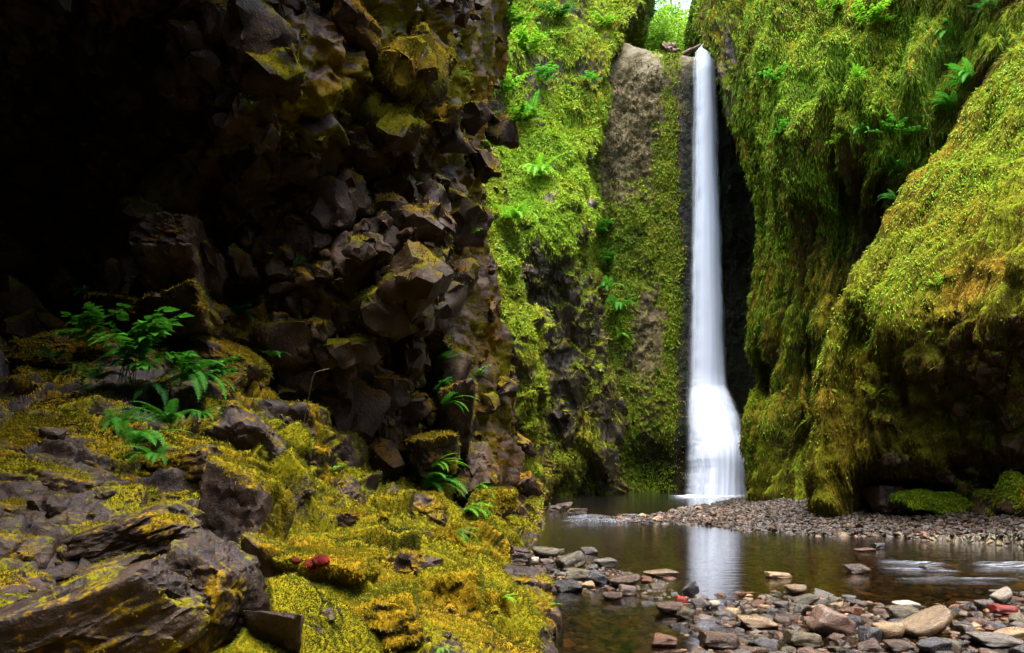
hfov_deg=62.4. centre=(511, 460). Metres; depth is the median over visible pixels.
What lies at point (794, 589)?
stone
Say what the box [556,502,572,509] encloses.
boulder
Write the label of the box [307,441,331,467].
boulder
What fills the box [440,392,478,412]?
fern
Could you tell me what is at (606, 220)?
leafy plant
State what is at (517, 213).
fern
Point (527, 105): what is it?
fern
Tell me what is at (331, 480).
boulder
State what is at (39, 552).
boulder
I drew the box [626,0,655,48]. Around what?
rock shoulder
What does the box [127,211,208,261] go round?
boulder
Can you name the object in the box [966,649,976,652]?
cobble
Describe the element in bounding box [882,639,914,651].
stone
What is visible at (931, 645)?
stone
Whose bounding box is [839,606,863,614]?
cobble
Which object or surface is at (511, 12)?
leafy plant
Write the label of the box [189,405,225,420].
fern
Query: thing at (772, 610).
cobble
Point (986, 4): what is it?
fern
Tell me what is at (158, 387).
fern
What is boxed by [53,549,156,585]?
boulder
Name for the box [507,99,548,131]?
leafy plant
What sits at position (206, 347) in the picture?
boulder
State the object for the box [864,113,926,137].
leafy plant
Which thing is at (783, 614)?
cobble
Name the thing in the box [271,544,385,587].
boulder
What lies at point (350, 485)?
boulder
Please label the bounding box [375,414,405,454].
boulder
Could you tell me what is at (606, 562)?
stone
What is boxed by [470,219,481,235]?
leafy plant
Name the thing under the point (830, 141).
leafy plant
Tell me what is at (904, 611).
stone
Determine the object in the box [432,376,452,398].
leafy plant
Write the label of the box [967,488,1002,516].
boulder
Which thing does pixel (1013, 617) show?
cobble
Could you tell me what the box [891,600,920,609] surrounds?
stone
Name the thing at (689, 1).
sky
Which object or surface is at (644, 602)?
cobble
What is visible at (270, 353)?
fern
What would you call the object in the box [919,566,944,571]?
stone
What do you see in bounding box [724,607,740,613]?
cobble
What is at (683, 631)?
cobble
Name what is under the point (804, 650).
cobble
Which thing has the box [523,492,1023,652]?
water
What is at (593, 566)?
cobble
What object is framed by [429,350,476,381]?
fern
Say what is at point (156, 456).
fern
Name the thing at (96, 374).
fern
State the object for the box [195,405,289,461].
boulder
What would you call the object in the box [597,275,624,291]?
fern
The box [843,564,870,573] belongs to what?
stone
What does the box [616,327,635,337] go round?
fern
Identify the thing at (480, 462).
boulder
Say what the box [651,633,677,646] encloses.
stone
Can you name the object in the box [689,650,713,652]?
cobble
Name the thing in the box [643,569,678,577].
stone
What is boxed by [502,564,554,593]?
boulder
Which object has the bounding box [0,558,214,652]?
boulder
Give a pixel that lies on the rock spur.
(532, 329)
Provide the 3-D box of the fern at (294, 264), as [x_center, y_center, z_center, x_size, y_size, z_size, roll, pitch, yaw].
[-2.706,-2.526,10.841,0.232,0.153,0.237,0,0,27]
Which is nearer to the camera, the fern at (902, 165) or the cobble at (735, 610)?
the cobble at (735, 610)
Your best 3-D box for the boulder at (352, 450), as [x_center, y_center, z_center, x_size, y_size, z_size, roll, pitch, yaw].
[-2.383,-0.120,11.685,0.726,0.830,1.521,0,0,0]
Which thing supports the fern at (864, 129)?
attached to the canyon wall
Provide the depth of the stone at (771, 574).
9.35 m
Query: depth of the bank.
6.80 m
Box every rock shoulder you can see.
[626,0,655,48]
[683,0,702,56]
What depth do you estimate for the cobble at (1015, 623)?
6.67 m
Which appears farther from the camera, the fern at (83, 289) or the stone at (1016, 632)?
the fern at (83, 289)
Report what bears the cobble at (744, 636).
on the gravel at (977, 626)
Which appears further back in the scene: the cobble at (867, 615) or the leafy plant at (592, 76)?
the leafy plant at (592, 76)
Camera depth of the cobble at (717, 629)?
6.48 m
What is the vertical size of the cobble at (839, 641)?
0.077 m
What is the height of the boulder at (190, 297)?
0.626 m
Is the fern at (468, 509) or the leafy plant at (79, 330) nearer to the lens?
the leafy plant at (79, 330)
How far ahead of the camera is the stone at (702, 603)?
7.44 m
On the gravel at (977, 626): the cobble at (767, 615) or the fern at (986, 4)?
the cobble at (767, 615)
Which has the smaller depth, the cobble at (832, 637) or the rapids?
the cobble at (832, 637)
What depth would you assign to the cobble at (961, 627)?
6.43 m
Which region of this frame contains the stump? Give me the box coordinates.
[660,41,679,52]
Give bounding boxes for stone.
[531,557,538,563]
[532,546,559,557]
[540,558,553,564]
[553,579,582,591]
[554,550,586,568]
[565,567,588,580]
[581,546,597,554]
[585,569,608,584]
[594,557,616,567]
[601,591,622,600]
[607,574,640,586]
[618,584,637,595]
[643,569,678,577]
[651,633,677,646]
[655,601,683,613]
[675,595,687,602]
[676,605,694,619]
[681,579,699,595]
[690,598,709,608]
[698,629,740,648]
[709,600,719,607]
[737,615,778,628]
[764,571,791,578]
[783,629,822,647]
[784,584,806,594]
[791,593,819,604]
[806,604,855,634]
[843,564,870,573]
[853,547,875,551]
[858,625,881,643]
[871,621,904,639]
[872,543,885,548]
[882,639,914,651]
[884,604,919,618]
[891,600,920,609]
[899,605,951,637]
[916,637,951,652]
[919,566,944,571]
[965,631,1023,647]
[973,599,994,609]
[987,603,1018,614]
[990,586,1012,602]
[993,627,1023,639]
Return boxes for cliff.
[0,0,545,521]
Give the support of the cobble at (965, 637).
on the gravel at (977, 626)
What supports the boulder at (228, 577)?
on the bank
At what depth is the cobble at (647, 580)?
9.05 m
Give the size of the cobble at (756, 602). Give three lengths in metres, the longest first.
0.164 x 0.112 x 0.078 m
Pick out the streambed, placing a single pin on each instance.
(1004, 540)
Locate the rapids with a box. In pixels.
[678,494,732,497]
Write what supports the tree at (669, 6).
on the headwall
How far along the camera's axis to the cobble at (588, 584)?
8.68 m
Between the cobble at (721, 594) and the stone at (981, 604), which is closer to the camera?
the stone at (981, 604)
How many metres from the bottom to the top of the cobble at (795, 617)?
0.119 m
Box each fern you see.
[24,343,71,361]
[59,356,134,386]
[67,283,89,296]
[101,407,154,434]
[105,398,200,427]
[109,444,174,466]
[114,421,189,448]
[133,367,210,404]
[172,350,248,401]
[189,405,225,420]
[228,299,263,319]
[242,99,266,110]
[260,350,289,357]
[292,255,308,265]
[420,472,468,496]
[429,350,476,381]
[430,453,467,469]
[431,645,454,652]
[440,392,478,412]
[453,68,476,80]
[455,527,481,542]
[461,500,497,518]
[472,481,493,497]
[492,198,540,221]
[503,593,517,601]
[518,153,563,176]
[522,90,539,121]
[595,218,614,233]
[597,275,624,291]
[606,294,635,309]
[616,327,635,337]
[849,62,875,79]
[853,119,879,133]
[874,189,895,204]
[877,155,906,177]
[926,17,952,41]
[929,90,957,112]
[934,57,974,97]
[965,0,996,21]
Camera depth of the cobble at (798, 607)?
7.27 m
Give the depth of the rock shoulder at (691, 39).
41.17 m
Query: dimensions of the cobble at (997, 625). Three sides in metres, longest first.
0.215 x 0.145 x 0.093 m
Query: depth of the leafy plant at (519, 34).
33.59 m
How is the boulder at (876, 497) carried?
on the streambed
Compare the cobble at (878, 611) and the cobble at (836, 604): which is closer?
the cobble at (878, 611)
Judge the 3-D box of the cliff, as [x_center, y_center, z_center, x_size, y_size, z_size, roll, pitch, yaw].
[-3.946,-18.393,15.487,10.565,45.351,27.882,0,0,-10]
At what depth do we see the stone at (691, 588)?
8.12 m
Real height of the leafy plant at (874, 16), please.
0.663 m
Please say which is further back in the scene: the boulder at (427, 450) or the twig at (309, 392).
the boulder at (427, 450)
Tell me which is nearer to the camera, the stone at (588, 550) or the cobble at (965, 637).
the cobble at (965, 637)
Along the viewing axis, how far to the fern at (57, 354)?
8.54 m
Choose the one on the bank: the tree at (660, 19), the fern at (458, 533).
the fern at (458, 533)
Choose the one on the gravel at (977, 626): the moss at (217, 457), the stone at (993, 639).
the stone at (993, 639)
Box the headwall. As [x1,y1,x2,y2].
[591,42,756,491]
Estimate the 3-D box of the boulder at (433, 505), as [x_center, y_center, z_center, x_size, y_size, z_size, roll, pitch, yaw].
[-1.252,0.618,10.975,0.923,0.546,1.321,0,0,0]
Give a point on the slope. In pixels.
(587, 422)
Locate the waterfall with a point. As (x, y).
(718, 469)
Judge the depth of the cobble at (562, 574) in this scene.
9.47 m
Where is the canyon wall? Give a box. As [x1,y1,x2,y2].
[691,0,1023,501]
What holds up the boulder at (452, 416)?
on the cliff
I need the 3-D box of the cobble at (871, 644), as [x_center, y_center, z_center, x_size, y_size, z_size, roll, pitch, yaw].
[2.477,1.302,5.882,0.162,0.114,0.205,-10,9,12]
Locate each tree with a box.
[645,3,687,49]
[645,14,686,55]
[651,0,676,21]
[655,0,689,31]
[673,19,686,50]
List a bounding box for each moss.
[0,333,550,652]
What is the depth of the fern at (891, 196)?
17.28 m
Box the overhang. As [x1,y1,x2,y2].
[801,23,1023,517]
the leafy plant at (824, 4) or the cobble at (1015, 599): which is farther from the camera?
the leafy plant at (824, 4)
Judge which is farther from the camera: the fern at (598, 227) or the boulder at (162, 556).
the fern at (598, 227)
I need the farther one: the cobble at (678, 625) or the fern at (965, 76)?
the fern at (965, 76)
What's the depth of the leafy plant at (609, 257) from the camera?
35.87 m
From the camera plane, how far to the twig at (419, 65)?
10.58 m
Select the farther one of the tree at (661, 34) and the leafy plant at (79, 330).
the tree at (661, 34)
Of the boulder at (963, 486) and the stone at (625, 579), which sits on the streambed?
the boulder at (963, 486)
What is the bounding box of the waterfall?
[692,47,746,496]
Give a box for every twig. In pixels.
[303,368,328,424]
[412,44,428,87]
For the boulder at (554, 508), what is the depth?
21.67 m
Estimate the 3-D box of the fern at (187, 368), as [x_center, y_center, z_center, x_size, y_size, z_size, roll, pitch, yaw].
[-3.006,-0.820,8.514,0.732,0.495,0.873,0,0,-37]
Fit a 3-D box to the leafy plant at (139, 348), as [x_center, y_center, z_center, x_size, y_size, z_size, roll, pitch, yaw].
[-3.536,-1.131,8.066,0.865,0.720,1.117,0,0,0]
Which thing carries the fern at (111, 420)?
on the bank
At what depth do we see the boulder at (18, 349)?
8.76 m
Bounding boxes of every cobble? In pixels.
[556,572,565,576]
[581,581,594,587]
[588,564,597,568]
[640,600,654,604]
[641,577,653,582]
[648,583,668,587]
[668,623,683,627]
[679,628,692,634]
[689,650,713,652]
[691,647,704,651]
[694,594,707,598]
[698,614,711,618]
[709,627,725,631]
[713,610,732,616]
[717,593,725,596]
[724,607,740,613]
[724,621,739,623]
[733,649,751,652]
[734,633,750,638]
[738,592,754,595]
[738,645,761,652]
[748,638,778,645]
[751,599,765,605]
[758,604,770,607]
[761,614,772,617]
[767,608,777,612]
[772,601,788,606]
[773,615,791,624]
[774,631,783,639]
[778,613,791,615]
[780,646,796,652]
[786,615,803,620]
[787,602,811,612]
[790,626,801,630]
[796,647,820,652]
[813,588,834,597]
[826,633,845,640]
[826,646,842,651]
[828,595,840,599]
[829,601,844,606]
[834,638,845,644]
[838,649,862,652]
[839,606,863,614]
[841,595,856,598]
[845,598,856,602]
[847,614,863,624]
[850,601,867,606]
[855,638,881,650]
[860,614,874,617]
[871,608,886,614]
[888,618,902,621]
[935,650,954,652]
[942,638,960,648]
[949,604,960,607]
[950,606,959,611]
[952,621,972,625]
[953,624,977,631]
[953,639,967,645]
[958,634,973,640]
[966,617,987,622]
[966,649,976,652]
[967,611,984,617]
[979,649,998,652]
[981,621,1006,629]
[1007,643,1023,652]
[1008,613,1023,622]
[1009,621,1022,625]
[1011,596,1023,601]
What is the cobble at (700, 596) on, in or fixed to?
on the streambed
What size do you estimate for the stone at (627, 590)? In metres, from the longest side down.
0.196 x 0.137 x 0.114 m
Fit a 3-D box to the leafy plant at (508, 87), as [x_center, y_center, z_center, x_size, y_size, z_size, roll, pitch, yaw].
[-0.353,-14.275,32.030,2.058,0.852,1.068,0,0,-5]
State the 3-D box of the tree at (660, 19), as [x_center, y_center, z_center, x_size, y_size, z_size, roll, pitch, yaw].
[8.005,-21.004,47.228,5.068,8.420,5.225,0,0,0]
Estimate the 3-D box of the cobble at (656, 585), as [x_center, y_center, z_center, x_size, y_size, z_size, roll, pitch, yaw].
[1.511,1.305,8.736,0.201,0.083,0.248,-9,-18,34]
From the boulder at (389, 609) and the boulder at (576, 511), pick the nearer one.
the boulder at (389, 609)
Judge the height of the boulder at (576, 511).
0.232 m
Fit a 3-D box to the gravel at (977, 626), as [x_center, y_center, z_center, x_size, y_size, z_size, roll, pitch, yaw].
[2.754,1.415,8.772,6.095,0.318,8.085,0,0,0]
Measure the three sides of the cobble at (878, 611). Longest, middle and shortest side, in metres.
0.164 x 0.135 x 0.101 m
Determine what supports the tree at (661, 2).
on the headwall
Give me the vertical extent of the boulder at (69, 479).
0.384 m
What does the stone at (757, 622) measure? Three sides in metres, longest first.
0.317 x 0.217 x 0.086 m
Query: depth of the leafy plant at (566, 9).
35.30 m
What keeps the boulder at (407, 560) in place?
on the bank
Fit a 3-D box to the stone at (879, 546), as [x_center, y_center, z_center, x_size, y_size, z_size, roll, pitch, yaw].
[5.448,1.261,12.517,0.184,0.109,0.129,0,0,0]
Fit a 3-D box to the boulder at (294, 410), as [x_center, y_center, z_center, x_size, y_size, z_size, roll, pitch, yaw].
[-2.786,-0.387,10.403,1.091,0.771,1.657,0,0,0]
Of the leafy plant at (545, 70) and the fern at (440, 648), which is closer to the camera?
the fern at (440, 648)
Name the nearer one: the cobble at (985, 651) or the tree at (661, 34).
the cobble at (985, 651)
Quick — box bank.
[0,335,557,652]
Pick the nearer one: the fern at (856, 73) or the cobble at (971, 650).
the cobble at (971, 650)
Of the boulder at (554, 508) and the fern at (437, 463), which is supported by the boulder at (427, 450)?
the fern at (437, 463)
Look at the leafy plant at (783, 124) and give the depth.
23.12 m
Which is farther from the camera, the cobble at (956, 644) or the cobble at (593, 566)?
the cobble at (593, 566)
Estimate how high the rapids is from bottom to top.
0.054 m
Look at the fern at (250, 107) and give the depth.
9.43 m
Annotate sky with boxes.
[655,0,690,21]
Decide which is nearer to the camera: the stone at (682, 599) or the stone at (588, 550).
the stone at (682, 599)
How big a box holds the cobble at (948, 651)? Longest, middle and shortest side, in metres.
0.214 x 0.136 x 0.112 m
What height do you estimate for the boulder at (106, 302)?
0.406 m
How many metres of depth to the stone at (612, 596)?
7.84 m
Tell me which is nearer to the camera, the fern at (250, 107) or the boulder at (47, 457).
the boulder at (47, 457)
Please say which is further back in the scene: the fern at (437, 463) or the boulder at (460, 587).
the fern at (437, 463)
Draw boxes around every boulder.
[0,407,88,449]
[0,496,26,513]
[0,530,60,569]
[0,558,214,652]
[3,324,130,370]
[23,451,59,461]
[37,465,106,492]
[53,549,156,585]
[59,498,204,563]
[81,291,146,332]
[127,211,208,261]
[127,242,211,298]
[136,278,222,345]
[139,442,232,480]
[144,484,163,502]
[153,554,166,562]
[166,530,270,652]
[183,333,273,396]
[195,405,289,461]
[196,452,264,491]
[198,460,297,543]
[238,530,290,578]
[243,610,304,652]
[252,395,331,442]
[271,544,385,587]
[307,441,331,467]
[319,470,338,490]
[323,597,348,625]
[331,505,370,527]
[332,425,368,467]
[336,474,365,504]
[343,573,426,652]
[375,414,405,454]
[391,546,443,575]
[404,430,461,477]
[412,490,450,525]
[416,559,486,619]
[420,526,469,542]
[436,378,478,455]
[454,439,502,500]
[463,485,518,517]
[482,589,511,617]
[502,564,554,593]
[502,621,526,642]
[510,544,532,565]
[525,583,561,625]
[547,505,562,511]
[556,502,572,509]
[566,508,587,514]
[861,485,905,513]
[888,488,936,511]
[927,491,969,515]
[950,475,993,502]
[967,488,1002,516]
[989,469,1023,515]
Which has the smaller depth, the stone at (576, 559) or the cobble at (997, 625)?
the cobble at (997, 625)
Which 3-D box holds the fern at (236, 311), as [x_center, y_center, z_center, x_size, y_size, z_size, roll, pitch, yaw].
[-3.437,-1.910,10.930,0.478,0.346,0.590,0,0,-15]
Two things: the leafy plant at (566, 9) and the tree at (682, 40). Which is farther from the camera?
the tree at (682, 40)
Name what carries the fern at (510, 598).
on the bank
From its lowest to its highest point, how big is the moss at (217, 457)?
0.441 m
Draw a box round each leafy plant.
[52,301,130,352]
[74,372,98,392]
[88,306,201,383]
[178,354,239,391]
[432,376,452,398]
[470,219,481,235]
[474,365,490,375]
[484,138,495,153]
[500,68,530,97]
[505,1,539,29]
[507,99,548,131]
[510,23,554,56]
[532,61,558,83]
[534,0,577,20]
[579,70,601,82]
[589,10,618,27]
[597,248,613,263]
[600,217,612,228]
[757,62,786,83]
[770,118,792,137]
[815,0,847,17]
[825,128,860,143]
[850,0,898,27]
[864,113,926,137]
[923,275,952,284]
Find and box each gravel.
[527,551,1023,652]
[581,497,1023,544]
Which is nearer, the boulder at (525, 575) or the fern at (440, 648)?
the fern at (440, 648)
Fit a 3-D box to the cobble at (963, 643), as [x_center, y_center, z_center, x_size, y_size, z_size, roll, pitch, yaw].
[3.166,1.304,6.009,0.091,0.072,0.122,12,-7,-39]
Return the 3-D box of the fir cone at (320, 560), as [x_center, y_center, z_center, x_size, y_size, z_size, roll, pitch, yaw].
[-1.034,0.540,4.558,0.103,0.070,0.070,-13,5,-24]
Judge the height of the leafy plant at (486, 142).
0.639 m
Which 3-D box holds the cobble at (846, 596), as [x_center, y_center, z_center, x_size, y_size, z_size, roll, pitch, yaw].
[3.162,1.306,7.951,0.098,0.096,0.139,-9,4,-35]
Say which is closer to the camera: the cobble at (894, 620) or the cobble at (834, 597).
the cobble at (894, 620)
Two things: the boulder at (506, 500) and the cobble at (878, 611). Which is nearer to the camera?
the cobble at (878, 611)
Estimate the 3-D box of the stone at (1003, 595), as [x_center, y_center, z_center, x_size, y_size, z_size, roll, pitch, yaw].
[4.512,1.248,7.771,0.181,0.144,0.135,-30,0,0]
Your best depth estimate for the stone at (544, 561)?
10.63 m
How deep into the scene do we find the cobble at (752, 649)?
5.63 m
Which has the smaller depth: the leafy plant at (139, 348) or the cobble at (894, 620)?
the cobble at (894, 620)
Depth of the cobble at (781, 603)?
7.54 m
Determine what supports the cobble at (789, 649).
on the streambed
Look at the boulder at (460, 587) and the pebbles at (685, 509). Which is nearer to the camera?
the boulder at (460, 587)
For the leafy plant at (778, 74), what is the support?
attached to the canyon wall
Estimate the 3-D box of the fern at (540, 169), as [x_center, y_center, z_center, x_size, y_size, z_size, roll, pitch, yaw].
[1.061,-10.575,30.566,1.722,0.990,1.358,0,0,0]
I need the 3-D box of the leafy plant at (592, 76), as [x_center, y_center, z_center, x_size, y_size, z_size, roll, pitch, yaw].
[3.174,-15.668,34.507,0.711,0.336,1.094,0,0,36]
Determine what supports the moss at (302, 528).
on the bank
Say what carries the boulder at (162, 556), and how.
on the bank
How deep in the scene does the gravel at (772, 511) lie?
16.08 m
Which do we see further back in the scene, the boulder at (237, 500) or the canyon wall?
the canyon wall
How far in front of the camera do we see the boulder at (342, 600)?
4.49 m
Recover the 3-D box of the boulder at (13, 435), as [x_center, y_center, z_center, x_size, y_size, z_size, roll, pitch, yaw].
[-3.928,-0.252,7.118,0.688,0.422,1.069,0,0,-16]
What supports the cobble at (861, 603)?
on the gravel at (977, 626)
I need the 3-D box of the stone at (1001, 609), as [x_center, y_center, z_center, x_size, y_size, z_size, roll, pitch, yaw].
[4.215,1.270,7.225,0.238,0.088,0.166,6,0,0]
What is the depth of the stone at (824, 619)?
6.33 m
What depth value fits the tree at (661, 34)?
43.24 m
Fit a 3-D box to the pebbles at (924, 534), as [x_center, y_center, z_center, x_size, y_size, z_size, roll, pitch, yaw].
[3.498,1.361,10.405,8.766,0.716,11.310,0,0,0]
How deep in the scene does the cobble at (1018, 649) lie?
5.66 m
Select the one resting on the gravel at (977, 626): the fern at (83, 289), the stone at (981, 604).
the stone at (981, 604)
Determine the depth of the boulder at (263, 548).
4.66 m
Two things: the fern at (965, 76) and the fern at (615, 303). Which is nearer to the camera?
the fern at (965, 76)
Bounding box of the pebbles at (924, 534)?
[593,531,1023,598]
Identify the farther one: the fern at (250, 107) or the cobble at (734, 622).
the fern at (250, 107)
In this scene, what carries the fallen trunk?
on the headwall
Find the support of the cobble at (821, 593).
on the streambed
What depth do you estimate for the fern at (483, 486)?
13.71 m
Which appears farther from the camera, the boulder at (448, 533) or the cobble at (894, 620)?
the boulder at (448, 533)
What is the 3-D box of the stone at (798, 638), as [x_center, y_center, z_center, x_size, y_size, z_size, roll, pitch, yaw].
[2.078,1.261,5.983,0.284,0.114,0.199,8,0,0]
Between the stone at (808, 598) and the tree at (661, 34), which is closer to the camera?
the stone at (808, 598)
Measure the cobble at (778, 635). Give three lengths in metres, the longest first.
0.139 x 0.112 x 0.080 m
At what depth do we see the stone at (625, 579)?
8.72 m
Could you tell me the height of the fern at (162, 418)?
0.323 m
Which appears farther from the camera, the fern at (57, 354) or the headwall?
the headwall
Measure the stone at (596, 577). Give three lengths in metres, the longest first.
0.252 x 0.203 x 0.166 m
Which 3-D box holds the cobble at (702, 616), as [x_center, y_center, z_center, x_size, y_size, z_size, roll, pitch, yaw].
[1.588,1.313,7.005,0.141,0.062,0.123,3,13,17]
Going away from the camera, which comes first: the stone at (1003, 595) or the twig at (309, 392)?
the stone at (1003, 595)
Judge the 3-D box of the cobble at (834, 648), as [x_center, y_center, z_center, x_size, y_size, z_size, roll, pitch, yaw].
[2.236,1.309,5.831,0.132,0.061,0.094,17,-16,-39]
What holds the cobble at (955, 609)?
on the gravel at (977, 626)
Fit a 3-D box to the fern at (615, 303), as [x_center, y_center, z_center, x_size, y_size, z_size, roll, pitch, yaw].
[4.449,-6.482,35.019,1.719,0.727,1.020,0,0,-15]
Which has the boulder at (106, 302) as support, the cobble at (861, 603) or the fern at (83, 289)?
the fern at (83, 289)
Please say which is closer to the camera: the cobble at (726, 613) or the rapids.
the cobble at (726, 613)
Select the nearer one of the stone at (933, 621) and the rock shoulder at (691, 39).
the stone at (933, 621)
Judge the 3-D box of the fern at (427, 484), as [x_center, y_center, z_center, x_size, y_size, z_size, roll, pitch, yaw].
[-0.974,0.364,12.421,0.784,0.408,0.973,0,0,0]
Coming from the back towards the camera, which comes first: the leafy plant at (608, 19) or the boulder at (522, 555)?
the leafy plant at (608, 19)
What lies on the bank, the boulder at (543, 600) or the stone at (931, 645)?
the boulder at (543, 600)
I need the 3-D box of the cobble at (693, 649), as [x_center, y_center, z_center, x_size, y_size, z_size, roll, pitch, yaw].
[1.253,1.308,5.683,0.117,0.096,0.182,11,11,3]
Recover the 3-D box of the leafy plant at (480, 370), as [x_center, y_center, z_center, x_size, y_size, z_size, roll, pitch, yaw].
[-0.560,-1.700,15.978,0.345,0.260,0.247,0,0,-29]
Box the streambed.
[586,504,1023,548]
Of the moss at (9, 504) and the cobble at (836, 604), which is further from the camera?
the cobble at (836, 604)
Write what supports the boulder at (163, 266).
on the boulder at (190, 297)
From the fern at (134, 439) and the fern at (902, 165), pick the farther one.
the fern at (902, 165)
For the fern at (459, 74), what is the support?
attached to the cliff
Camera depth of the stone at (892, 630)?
6.12 m
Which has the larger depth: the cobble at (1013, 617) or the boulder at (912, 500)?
the boulder at (912, 500)
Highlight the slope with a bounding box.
[492,0,645,496]
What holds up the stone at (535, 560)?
on the streambed
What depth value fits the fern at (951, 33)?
20.69 m
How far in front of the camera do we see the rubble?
5.33 m
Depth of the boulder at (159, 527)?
4.46 m
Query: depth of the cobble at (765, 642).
5.96 m
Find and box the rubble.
[0,341,556,652]
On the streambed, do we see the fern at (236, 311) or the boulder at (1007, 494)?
the boulder at (1007, 494)
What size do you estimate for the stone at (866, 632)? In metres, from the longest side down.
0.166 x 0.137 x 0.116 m
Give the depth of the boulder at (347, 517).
7.14 m
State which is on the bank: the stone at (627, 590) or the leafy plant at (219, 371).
the leafy plant at (219, 371)
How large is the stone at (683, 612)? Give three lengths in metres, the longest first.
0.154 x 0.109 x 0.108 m
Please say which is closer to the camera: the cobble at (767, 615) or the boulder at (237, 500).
the boulder at (237, 500)
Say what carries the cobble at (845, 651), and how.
on the streambed
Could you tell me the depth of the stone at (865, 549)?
12.10 m
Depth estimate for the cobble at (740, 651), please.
5.45 m
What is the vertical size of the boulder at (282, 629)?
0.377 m
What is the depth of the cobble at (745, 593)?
8.16 m
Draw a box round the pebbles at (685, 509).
[568,504,762,521]
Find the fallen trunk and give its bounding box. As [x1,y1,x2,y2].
[682,44,701,55]
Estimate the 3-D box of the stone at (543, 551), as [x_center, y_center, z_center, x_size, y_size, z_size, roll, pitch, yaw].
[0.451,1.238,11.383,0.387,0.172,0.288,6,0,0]
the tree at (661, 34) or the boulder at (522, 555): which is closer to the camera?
the boulder at (522, 555)
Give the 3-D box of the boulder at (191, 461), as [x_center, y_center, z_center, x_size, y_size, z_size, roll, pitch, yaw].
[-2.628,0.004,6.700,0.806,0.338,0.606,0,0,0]
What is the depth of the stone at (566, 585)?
8.40 m
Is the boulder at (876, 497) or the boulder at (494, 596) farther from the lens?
the boulder at (876, 497)
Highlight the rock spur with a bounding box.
[482,136,557,506]
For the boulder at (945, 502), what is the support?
on the streambed
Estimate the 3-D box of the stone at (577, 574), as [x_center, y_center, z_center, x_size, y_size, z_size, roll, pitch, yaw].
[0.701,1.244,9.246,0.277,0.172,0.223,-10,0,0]
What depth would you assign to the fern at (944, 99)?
20.62 m

